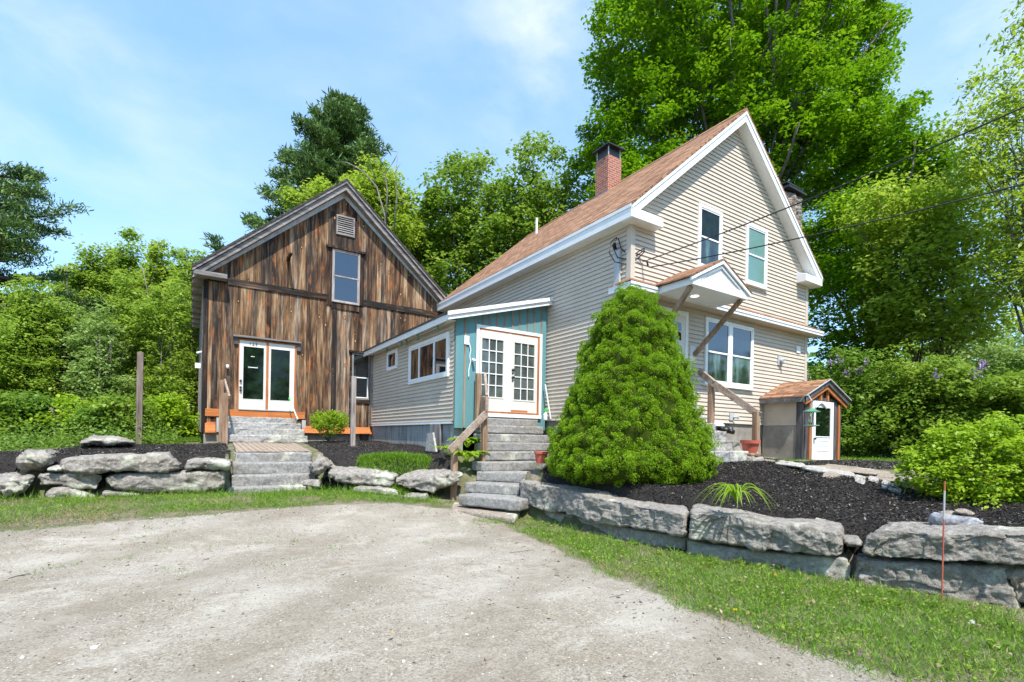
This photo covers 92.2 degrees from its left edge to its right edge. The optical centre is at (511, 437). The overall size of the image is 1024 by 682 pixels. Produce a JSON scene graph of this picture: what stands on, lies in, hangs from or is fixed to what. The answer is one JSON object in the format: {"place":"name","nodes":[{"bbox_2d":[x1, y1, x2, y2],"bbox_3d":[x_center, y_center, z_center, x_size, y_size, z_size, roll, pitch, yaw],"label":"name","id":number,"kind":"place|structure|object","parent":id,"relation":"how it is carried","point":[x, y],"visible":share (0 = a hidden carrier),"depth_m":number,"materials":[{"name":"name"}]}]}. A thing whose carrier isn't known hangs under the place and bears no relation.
{"place":"outdoors","nodes":[
{"label":"outdoors","id":0,"kind":"place"},
{"bbox_2d":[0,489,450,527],"bbox_3d":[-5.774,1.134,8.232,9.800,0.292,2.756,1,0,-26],"label":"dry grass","id":1,"kind":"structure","parent":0,"point":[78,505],"depth_m":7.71,"materials":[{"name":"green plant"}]},
{"bbox_2d":[0,500,897,681],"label":"driveway","id":2,"kind":"structure","parent":0,"point":[340,623],"depth_m":4.10,"materials":[{"name":"grey gravel"}]},
{"bbox_2d":[0,495,548,586],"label":"sparse grass","id":3,"kind":"structure","parent":2,"relation":"on","point":[211,546],"depth_m":6.54,"materials":[{"name":"green plant"}]},
{"bbox_2d":[0,436,1023,681],"bbox_3d":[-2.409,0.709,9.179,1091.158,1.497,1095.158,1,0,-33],"label":"ground","id":4,"kind":"structure","parent":0,"point":[668,616],"depth_m":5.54,"materials":[{"name":"green plant"}]},
{"bbox_2d":[0,331,28,396],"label":"shrub","id":5,"kind":"object","parent":4,"relation":"on","point":[5,380],"visible":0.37,"depth_m":18.80,"materials":[{"name":"green plant"}]},
{"bbox_2d":[0,472,34,497],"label":"boulder","id":6,"kind":"object","parent":4,"relation":"on","point":[11,483],"visible":0.96,"depth_m":8.24,"materials":[{"name":"stone"}]},
{"bbox_2d":[15,449,59,472],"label":"boulder","id":7,"kind":"object","parent":6,"relation":"on","point":[28,460],"visible":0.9,"depth_m":8.44,"materials":[{"name":"stone"}]},
{"bbox_2d":[0,389,56,447],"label":"shrub","id":8,"kind":"object","parent":4,"relation":"on","point":[4,402],"visible":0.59,"depth_m":13.97,"materials":[{"name":"green plant"}]},
{"bbox_2d":[0,390,68,445],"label":"shrub","id":9,"kind":"object","parent":4,"relation":"on","point":[41,403],"visible":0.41,"depth_m":14.37,"materials":[{"name":"green plant"}]},
{"bbox_2d":[0,273,87,400],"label":"shrub","id":10,"kind":"object","parent":4,"relation":"on","point":[19,324],"visible":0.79,"depth_m":19.53,"materials":[{"name":"green plant"}]},
{"bbox_2d":[0,161,106,364],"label":"pine tree","id":11,"kind":"object","parent":4,"relation":"on","point":[16,206],"visible":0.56,"depth_m":24.30,"materials":[{"name":"green plant"}]},
{"bbox_2d":[10,295,104,411],"bbox_3d":[-19.229,-2.711,20.919,3.172,6.277,3.369,1,0,-33],"label":"shrub","id":12,"kind":"object","parent":4,"relation":"on","point":[61,349],"visible":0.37,"depth_m":20.45,"materials":[{"name":"green plant"}]},
{"bbox_2d":[21,392,94,446],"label":"shrub","id":13,"kind":"object","parent":4,"relation":"on","point":[62,400],"visible":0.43,"depth_m":14.51,"materials":[{"name":"green plant"}]},
{"bbox_2d":[45,486,96,498],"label":"boulder","id":14,"kind":"object","parent":4,"relation":"on","point":[52,492],"visible":0.57,"depth_m":8.46,"materials":[{"name":"stone"}]},
{"bbox_2d":[38,472,101,489],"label":"boulder","id":15,"kind":"object","parent":14,"relation":"on","point":[77,481],"visible":0.9,"depth_m":8.54,"materials":[{"name":"stone"}]},
{"bbox_2d":[53,241,114,391],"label":"tree","id":16,"kind":"object","parent":4,"relation":"on","point":[86,280],"visible":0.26,"depth_m":29.58,"materials":[{"name":"green plant"}]},
{"bbox_2d":[20,401,158,443],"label":"shrub","id":17,"kind":"object","parent":4,"relation":"on","point":[89,416],"visible":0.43,"depth_m":14.46,"materials":[{"name":"green plant"}]},
{"bbox_2d":[0,406,183,450],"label":"undergrowth","id":18,"kind":"object","parent":4,"relation":"on","point":[20,439],"visible":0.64,"depth_m":12.73,"materials":[{"name":"green plant"}]},
{"bbox_2d":[56,300,136,404],"bbox_3d":[-16.766,-2.560,20.220,2.934,6.008,3.336,1,0,-33],"label":"shrub","id":19,"kind":"object","parent":4,"relation":"on","point":[92,374],"visible":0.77,"depth_m":19.66,"materials":[{"name":"green plant"}]},
{"bbox_2d":[79,434,135,446],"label":"boulder","id":20,"kind":"object","parent":4,"relation":"on","point":[104,440],"visible":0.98,"depth_m":10.88,"materials":[{"name":"stone"}]},
{"bbox_2d":[0,442,230,490],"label":"mulch bed","id":21,"kind":"object","parent":4,"relation":"on","point":[4,463],"visible":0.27,"depth_m":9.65,"materials":[{"name":"black wood"}]},
{"bbox_2d":[76,390,164,444],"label":"shrub","id":22,"kind":"object","parent":4,"relation":"on","point":[121,406],"visible":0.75,"depth_m":14.82,"materials":[{"name":"green plant"}]},
{"bbox_2d":[91,226,151,431],"bbox_3d":[-24.399,-6.621,31.220,5.019,13.506,3.620,1,0,-33],"label":"tree","id":23,"kind":"object","parent":4,"relation":"on","point":[130,260],"visible":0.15,"depth_m":30.68,"materials":[{"name":"green plant"}]},
{"bbox_2d":[81,269,176,427],"bbox_3d":[-16.827,-3.478,21.736,3.367,7.752,3.983,1,0,-33],"label":"shrub","id":24,"kind":"object","parent":4,"relation":"on","point":[132,329],"visible":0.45,"depth_m":21.45,"materials":[{"name":"green plant"}]},
{"bbox_2d":[135,352,143,444],"bbox_3d":[-10.210,-0.961,13.500,0.140,2.733,0.140,1,0,-33],"label":"wooden post","id":25,"kind":"object","parent":4,"relation":"on","point":[139,387],"visible":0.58,"depth_m":13.45,"materials":[{"name":"wood"}]},
{"bbox_2d":[119,237,182,422],"bbox_3d":[-22.123,-6.234,30.924,3.637,12.734,5.153,1,0,42],"label":"tree","id":26,"kind":"object","parent":4,"relation":"on","point":[159,271],"visible":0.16,"depth_m":30.60,"materials":[{"name":"green plant"}]},
{"bbox_2d":[130,281,199,429],"bbox_3d":[-14.725,-3.040,21.330,2.856,7.204,3.220,1,0,-33],"label":"shrub","id":27,"kind":"object","parent":4,"relation":"on","point":[160,376],"visible":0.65,"depth_m":20.85,"materials":[{"name":"green plant"}]},
{"bbox_2d":[105,470,225,492],"bbox_3d":[-6.553,0.842,9.370,1.901,0.425,0.630,1,0,-33],"label":"boulder","id":28,"kind":"object","parent":4,"relation":"on","point":[182,480],"visible":0.86,"depth_m":9.21,"materials":[{"name":"stone"}]},
{"bbox_2d":[59,451,182,474],"bbox_3d":[-7.964,0.456,10.338,1.810,0.400,3.817,1,0,-33],"label":"boulder","id":29,"kind":"object","parent":28,"relation":"on","point":[159,462],"visible":0.94,"depth_m":8.83,"materials":[{"name":"stone"}]},
{"bbox_2d":[184,457,232,470],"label":"boulder","id":30,"kind":"object","parent":28,"relation":"on","point":[214,463],"visible":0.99,"depth_m":9.48,"materials":[{"name":"stone"}]},
{"bbox_2d":[135,268,202,436],"bbox_3d":[-15.900,-3.922,23.596,3.330,8.532,3.866,1,0,26],"label":"shrub","id":31,"kind":"object","parent":4,"relation":"on","point":[190,363],"visible":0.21,"depth_m":23.75,"materials":[{"name":"green plant"}]},
{"bbox_2d":[144,392,200,443],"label":"shrub","id":32,"kind":"object","parent":4,"relation":"on","point":[170,405],"visible":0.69,"depth_m":16.30,"materials":[{"name":"green plant"}]},
{"bbox_2d":[157,246,208,436],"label":"tree","id":33,"kind":"object","parent":4,"relation":"on","point":[187,263],"visible":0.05,"depth_m":29.43,"materials":[{"name":"green plant"}]},
{"bbox_2d":[0,484,442,501],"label":"tall grass","id":34,"kind":"structure","parent":4,"relation":"on","point":[131,492],"depth_m":9.28,"materials":[{"name":"green plant"}]},
{"bbox_2d":[218,379,229,443],"bbox_3d":[-8.179,-0.728,13.995,0.167,1.964,1.240,1,0,-36],"label":"barn handrail","id":35,"kind":"object","parent":4,"relation":"on","point":[223,417],"visible":0.85,"depth_m":13.62,"materials":[{"name":"brown wood"}]},
{"bbox_2d":[0,488,454,524],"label":"grass","id":36,"kind":"structure","parent":4,"relation":"on","point":[328,493],"depth_m":8.42,"materials":[{"name":"green plant"}]},
{"bbox_2d":[228,416,307,442],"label":"barn steps","id":37,"kind":"structure","parent":4,"relation":"on","point":[265,429],"depth_m":14.69,"materials":[{"name":"grey stone"}]},
{"bbox_2d":[226,452,315,493],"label":"landing stairs","id":38,"kind":"structure","parent":4,"relation":"on","point":[258,471],"depth_m":10.80,"materials":[{"name":"stone"}]},
{"bbox_2d":[233,442,309,451],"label":"brick path","id":39,"kind":"structure","parent":38,"relation":"on","point":[258,447],"depth_m":12.55,"materials":[{"name":"brown brick"}]},
{"bbox_2d":[179,86,455,284],"bbox_3d":[-11.956,-11.345,32.599,16.934,23.476,16.271,1,0,-33],"label":"pine tree","id":40,"kind":"object","parent":4,"relation":"on","point":[334,126],"visible":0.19,"depth_m":30.99,"materials":[{"name":"green plant"}]},
{"bbox_2d":[191,178,446,442],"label":"wooden barn","id":41,"kind":"structure","parent":4,"relation":"on","point":[303,306],"depth_m":16.09,"materials":[{"name":"brown wood"}]},
{"bbox_2d":[238,340,266,409],"bbox_3d":[-8.000,-1.914,15.199,0.738,2.093,0.080,1,0,-33],"label":"glass door","id":42,"kind":"structure","parent":41,"relation":"in","point":[252,355],"depth_m":15.22,"materials":[{"name":"paint"}]},
{"bbox_2d":[268,343,294,410],"bbox_3d":[-7.331,-1.902,15.663,0.750,2.093,0.032,1,0,-33],"label":"glass door","id":43,"kind":"structure","parent":41,"relation":"in","point":[281,357],"depth_m":15.66,"materials":[{"name":"paint"}]},
{"bbox_2d":[308,454,332,475],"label":"boulder","id":44,"kind":"object","parent":4,"relation":"on","point":[319,465],"visible":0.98,"depth_m":10.59,"materials":[{"name":"stone"}]},
{"bbox_2d":[274,150,426,254],"bbox_3d":[-9.415,-8.077,28.953,8.606,17.147,4.719,1,0,-11],"label":"broadleaf tree","id":45,"kind":"object","parent":4,"relation":"on","point":[366,189],"visible":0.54,"depth_m":28.40,"materials":[{"name":"green plant"}]},
{"bbox_2d":[350,376,356,446],"bbox_3d":[-4.483,-0.680,13.900,0.120,2.080,0.120,1,0,-33],"label":"wooden post","id":46,"kind":"object","parent":4,"relation":"on","point":[353,414],"visible":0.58,"depth_m":13.85,"materials":[{"name":"wood"}]},
{"bbox_2d":[342,152,407,230],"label":"dead tree","id":47,"kind":"object","parent":4,"relation":"on","point":[385,211],"visible":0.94,"depth_m":26.98,"materials":[{"name":"grey wood"}]},
{"bbox_2d":[353,485,398,495],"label":"boulder","id":48,"kind":"object","parent":4,"relation":"on","point":[374,488],"visible":0.69,"depth_m":10.18,"materials":[{"name":"stone"}]},
{"bbox_2d":[328,464,397,486],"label":"boulder","id":49,"kind":"object","parent":48,"relation":"on","point":[354,475],"visible":0.85,"depth_m":10.45,"materials":[{"name":"stone"}]},
{"bbox_2d":[305,440,450,490],"bbox_3d":[-4.100,0.713,13.389,2.940,1.129,7.420,1,0,-33],"label":"mulch bed","id":50,"kind":"object","parent":4,"relation":"on","point":[441,462],"visible":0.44,"depth_m":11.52,"materials":[{"name":"black wood"}]},
{"bbox_2d":[309,408,349,441],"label":"shrub","id":51,"kind":"object","parent":50,"relation":"on","point":[334,418],"visible":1,"depth_m":14.98,"materials":[{"name":"green plant"}]},
{"bbox_2d":[349,450,431,493],"bbox_3d":[-2.634,0.744,10.929,1.810,0.954,1.365,1,0,2],"label":"grass mat","id":52,"kind":"object","parent":50,"relation":"on","point":[380,456],"depth_m":10.84,"materials":[{"name":"green plant"}]},
{"bbox_2d":[404,492,429,499],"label":"boulder","id":53,"kind":"object","parent":4,"relation":"on","point":[419,496],"visible":0.54,"depth_m":10.05,"materials":[{"name":"stone"}]},
{"bbox_2d":[396,469,462,493],"bbox_3d":[-1.658,0.915,10.437,1.494,0.499,0.692,1,0,18],"label":"boulder","id":54,"kind":"object","parent":53,"relation":"on","point":[431,480],"visible":0.99,"depth_m":10.19,"materials":[{"name":"stone"}]},
{"bbox_2d":[363,297,553,452],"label":"connecting wing","id":55,"kind":"structure","parent":4,"relation":"on","point":[422,380],"depth_m":12.73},
{"bbox_2d":[408,331,449,384],"bbox_3d":[-2.239,-2.035,13.053,0.070,1.090,2.600,1,0,-33],"label":"window","id":56,"kind":"structure","parent":55,"relation":"in","point":[428,360],"depth_m":12.90,"materials":[{"name":"white plastic"}]},
{"bbox_2d":[479,330,511,411],"bbox_3d":[-0.420,-1.639,12.329,0.900,1.993,0.050,1,0,-33],"label":"french door","id":57,"kind":"structure","parent":55,"relation":"in","point":[495,347],"depth_m":12.35,"materials":[{"name":"paint"}]},
{"bbox_2d":[510,335,537,413],"bbox_3d":[0.321,-1.626,12.793,0.850,1.993,0.082,1,0,-33],"label":"french door","id":58,"kind":"structure","parent":55,"relation":"in","point":[524,350],"depth_m":12.82,"materials":[{"name":"paint"}]},
{"bbox_2d":[399,147,524,294],"bbox_3d":[-2.596,-8.645,30.966,8.245,18.545,7.568,1,0,-33],"label":"broadleaf tree","id":59,"kind":"object","parent":4,"relation":"on","point":[462,228],"visible":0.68,"depth_m":29.52,"materials":[{"name":"green plant"}]},
{"bbox_2d":[451,502,520,523],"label":"paver slab","id":60,"kind":"structure","parent":4,"relation":"on","point":[510,517],"depth_m":8.92,"materials":[{"name":"grey stone"}]},
{"bbox_2d":[459,418,550,510],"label":"granite stairs","id":61,"kind":"structure","parent":4,"relation":"on","point":[495,485],"depth_m":10.74,"materials":[{"name":"grey stone"}]},
{"bbox_2d":[447,373,488,499],"bbox_3d":[-0.781,-0.057,11.001,0.703,2.979,1.918,1,0,14],"label":"stair handrail","id":62,"kind":"object","parent":61,"relation":"on","point":[481,411],"visible":0.81,"depth_m":10.60,"materials":[{"name":"brown wood"}]},
{"bbox_2d":[471,130,589,264],"bbox_3d":[1.970,-8.593,29.053,8.276,18.550,7.831,1,0,-33],"label":"broadleaf tree","id":63,"kind":"object","parent":4,"relation":"on","point":[554,197],"visible":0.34,"depth_m":28.01,"materials":[{"name":"green plant"}]},
{"bbox_2d":[544,511,688,549],"bbox_3d":[1.369,1.455,8.128,0.464,0.313,3.589,1,0,-37],"label":"boulder","id":64,"kind":"object","parent":4,"relation":"on","point":[656,538],"visible":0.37,"depth_m":7.14,"materials":[{"name":"stone"}]},
{"bbox_2d":[519,479,689,536],"bbox_3d":[1.590,1.069,8.585,1.825,0.583,4.361,1,0,-33],"label":"boulder","id":65,"kind":"object","parent":64,"relation":"on","point":[599,507],"visible":0.77,"depth_m":7.53,"materials":[{"name":"stone"}]},
{"bbox_2d":[437,107,823,455],"bbox_3d":[3.799,-4.442,16.478,8.936,10.818,10.760,1,0,-33],"label":"farmhouse","id":66,"kind":"object","parent":4,"relation":"on","point":[745,332],"visible":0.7,"depth_m":12.73,"materials":[{"name":"beige wood"}]},
{"bbox_2d":[659,305,688,358],"bbox_3d":[3.748,-1.764,11.503,1.060,2.460,0.055,1,0,-33],"label":"front door","id":67,"kind":"structure","parent":66,"relation":"in","point":[682,322],"depth_m":11.68,"materials":[{"name":"paint"}]},
{"bbox_2d":[697,203,722,266],"bbox_3d":[4.922,-4.891,12.204,1.000,1.585,0.100,1,0,-33],"label":"window","id":68,"kind":"structure","parent":66,"relation":"in","point":[710,220],"depth_m":12.19,"materials":[{"name":"white plastic"}]},
{"bbox_2d":[703,316,754,390],"bbox_3d":[5.628,-2.113,12.702,2.130,1.695,0.090,1,0,-33],"label":"window","id":69,"kind":"structure","parent":66,"relation":"in","point":[729,355],"depth_m":12.68,"materials":[{"name":"white plastic"}]},
{"bbox_2d":[744,222,768,290],"bbox_3d":[6.623,-4.870,13.312,1.060,1.645,0.100,1,0,-33],"label":"window","id":70,"kind":"structure","parent":66,"relation":"in","point":[756,259],"depth_m":13.31,"materials":[{"name":"white plastic"}]},
{"bbox_2d":[648,106,1023,259],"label":"power cable","id":71,"kind":"object","parent":66,"relation":"attached to","point":[854,180],"visible":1,"depth_m":7.57,"materials":[{"name":"black plastic"}]},
{"bbox_2d":[649,183,1023,267],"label":"power cable","id":72,"kind":"object","parent":66,"relation":"attached to","point":[849,226],"visible":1,"depth_m":8.45,"materials":[{"name":"black plastic"}]},
{"bbox_2d":[564,0,916,243],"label":"maple tree","id":73,"kind":"object","parent":4,"relation":"on","point":[766,56],"visible":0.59,"depth_m":23.75,"materials":[{"name":"green plant"}]},
{"bbox_2d":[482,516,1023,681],"bbox_3d":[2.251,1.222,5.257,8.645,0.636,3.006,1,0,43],"label":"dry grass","id":74,"kind":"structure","parent":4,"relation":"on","point":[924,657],"depth_m":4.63,"materials":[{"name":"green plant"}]},
{"bbox_2d":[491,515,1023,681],"bbox_3d":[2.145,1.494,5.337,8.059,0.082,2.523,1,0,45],"label":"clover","id":75,"kind":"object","parent":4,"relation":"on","point":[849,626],"visible":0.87,"depth_m":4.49,"materials":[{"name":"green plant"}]},
{"bbox_2d":[516,520,1011,668],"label":"fallen leaves","id":76,"kind":"object","parent":4,"relation":"on","point":[814,601],"visible":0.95,"depth_m":4.49,"materials":[{"name":"brown plant"}]},
{"bbox_2d":[686,539,850,579],"bbox_3d":[3.124,1.468,6.116,1.837,0.316,0.481,1,0,41],"label":"boulder","id":77,"kind":"object","parent":4,"relation":"on","point":[833,565],"visible":0.59,"depth_m":5.82,"materials":[{"name":"stone"}]},
{"bbox_2d":[688,504,843,556],"bbox_3d":[3.316,1.150,6.487,1.782,0.495,1.675,1,0,35],"label":"boulder","id":78,"kind":"object","parent":77,"relation":"on","point":[754,532],"visible":0.81,"depth_m":5.84,"materials":[{"name":"stone"}]},
{"bbox_2d":[524,521,1013,650],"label":"broadleaf weeds","id":79,"kind":"object","parent":4,"relation":"on","point":[990,641],"visible":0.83,"depth_m":4.64,"materials":[{"name":"green plant"}]},
{"bbox_2d":[525,513,1023,630],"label":"tall grass","id":80,"kind":"structure","parent":4,"relation":"on","point":[917,599],"depth_m":4.92,"materials":[{"name":"green plant"}]},
{"bbox_2d":[541,457,1023,605],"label":"mulch bed","id":81,"kind":"object","parent":4,"relation":"on","point":[862,533],"visible":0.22,"depth_m":7.04,"materials":[{"name":"black wood"}]},
{"bbox_2d":[544,281,723,487],"bbox_3d":[2.076,-0.935,8.861,3.172,3.638,3.131,1,0,-33],"label":"conical evergreen","id":82,"kind":"object","parent":81,"relation":"on","point":[631,414],"visible":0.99,"depth_m":8.00,"materials":[{"name":"green plant"}]},
{"bbox_2d":[699,416,757,462],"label":"front steps","id":83,"kind":"structure","parent":81,"relation":"on","point":[728,451],"depth_m":10.57,"materials":[{"name":"grey stone"}]},
{"bbox_2d":[697,368,761,456],"bbox_3d":[4.901,-0.531,11.283,0.224,2.237,1.556,1,0,-38],"label":"front handrail","id":84,"kind":"object","parent":83,"relation":"on","point":[713,384],"visible":0.79,"depth_m":11.25,"materials":[{"name":"brown wood"}]},
{"bbox_2d":[697,482,781,510],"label":"daylily","id":85,"kind":"object","parent":81,"relation":"on","point":[735,493],"visible":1,"depth_m":5.97,"materials":[{"name":"green plant"}]},
{"bbox_2d":[891,409,1023,509],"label":"bright shrub","id":86,"kind":"object","parent":81,"relation":"on","point":[1003,478],"visible":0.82,"depth_m":6.73,"materials":[{"name":"green plant"}]},
{"bbox_2d":[759,379,851,459],"bbox_3d":[8.109,-0.433,13.622,2.440,2.255,1.282,1,0,-33],"label":"cellar entry","id":87,"kind":"object","parent":4,"relation":"on","point":[786,434],"visible":0.87,"depth_m":13.17,"materials":[{"name":"concrete"}]},
{"bbox_2d":[811,400,833,459],"bbox_3d":[8.313,-0.172,13.136,1.140,1.560,0.090,1,0,-33],"label":"door","id":88,"kind":"structure","parent":87,"relation":"in","point":[822,435],"depth_m":13.15,"materials":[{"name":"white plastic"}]},
{"bbox_2d":[807,346,898,457],"bbox_3d":[10.188,-1.001,15.744,3.370,3.764,3.491,1,0,-33],"label":"lilac bush","id":89,"kind":"object","parent":4,"relation":"on","point":[850,443],"visible":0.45,"depth_m":14.93,"materials":[{"name":"green plant"}]},
{"bbox_2d":[816,464,890,475],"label":"path stone","id":90,"kind":"object","parent":4,"relation":"on","point":[860,470],"visible":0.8,"depth_m":8.93,"materials":[{"name":"grey stone"}]},
{"bbox_2d":[792,459,968,470],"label":"mulch chips","id":91,"kind":"object","parent":4,"relation":"on","point":[878,464],"visible":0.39,"depth_m":11.35,"materials":[{"name":"black wood"}]},
{"bbox_2d":[801,87,974,453],"bbox_3d":[14.869,-6.763,21.172,8.175,15.377,7.088,1,0,-33],"label":"maple tree","id":92,"kind":"object","parent":4,"relation":"on","point":[828,251],"visible":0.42,"depth_m":20.22,"materials":[{"name":"green plant"}]},
{"bbox_2d":[840,338,970,457],"bbox_3d":[11.583,-1.028,14.934,4.002,3.880,3.675,1,0,7],"label":"hedge bush","id":93,"kind":"object","parent":4,"relation":"on","point":[891,422],"visible":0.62,"depth_m":14.53,"materials":[{"name":"green plant"}]},
{"bbox_2d":[830,150,1023,379],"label":"young tree","id":94,"kind":"object","parent":4,"relation":"on","point":[935,321],"visible":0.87,"depth_m":17.47,"materials":[{"name":"green plant"}]},
{"bbox_2d":[854,553,1020,607],"bbox_3d":[4.314,1.450,5.099,1.304,0.490,0.461,1,0,38],"label":"boulder","id":95,"kind":"object","parent":4,"relation":"on","point":[985,582],"visible":0.73,"depth_m":4.88,"materials":[{"name":"stone"}]},
{"bbox_2d":[862,521,1023,564],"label":"boulder","id":96,"kind":"object","parent":95,"relation":"on","point":[991,544],"visible":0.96,"depth_m":4.84,"materials":[{"name":"stone"}]},
{"bbox_2d":[929,512,983,524],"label":"flat granite boulder","id":97,"kind":"object","parent":96,"relation":"on","point":[936,518],"visible":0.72,"depth_m":5.08,"materials":[{"name":"white stone"}]},
{"bbox_2d":[885,354,1009,457],"bbox_3d":[12.356,-0.717,14.049,3.353,3.312,2.831,1,0,-33],"label":"lilac bush","id":98,"kind":"object","parent":4,"relation":"on","point":[956,414],"visible":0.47,"depth_m":13.60,"materials":[{"name":"green plant"}]},
{"bbox_2d":[893,322,1023,383],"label":"distant tree","id":99,"kind":"object","parent":4,"relation":"on","point":[1004,352],"visible":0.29,"depth_m":22.66,"materials":[{"name":"green plant"}]},
{"bbox_2d":[921,0,1023,334],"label":"airy tree","id":100,"kind":"object","parent":4,"relation":"on","point":[1013,228],"visible":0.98,"depth_m":14.96,"materials":[{"name":"green plant"}]},
{"bbox_2d":[941,367,1023,456],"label":"hedge bush","id":101,"kind":"object","parent":4,"relation":"on","point":[1013,403],"visible":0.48,"depth_m":13.04,"materials":[{"name":"green plant"}]},
{"bbox_2d":[977,357,1023,378],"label":"hedge bush","id":102,"kind":"object","parent":4,"relation":"on","point":[1019,366],"visible":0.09,"depth_m":15.78,"materials":[{"name":"green plant"}]},
{"bbox_2d":[997,563,1023,603],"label":"boulder","id":103,"kind":"object","parent":4,"relation":"on","point":[1015,575],"visible":0.41,"depth_m":4.58,"materials":[{"name":"grey stone"}]},
{"bbox_2d":[0,0,1023,377],"label":"sky","id":104,"kind":"structure","parent":0,"point":[163,118],"materials":[{"name":"blue"}]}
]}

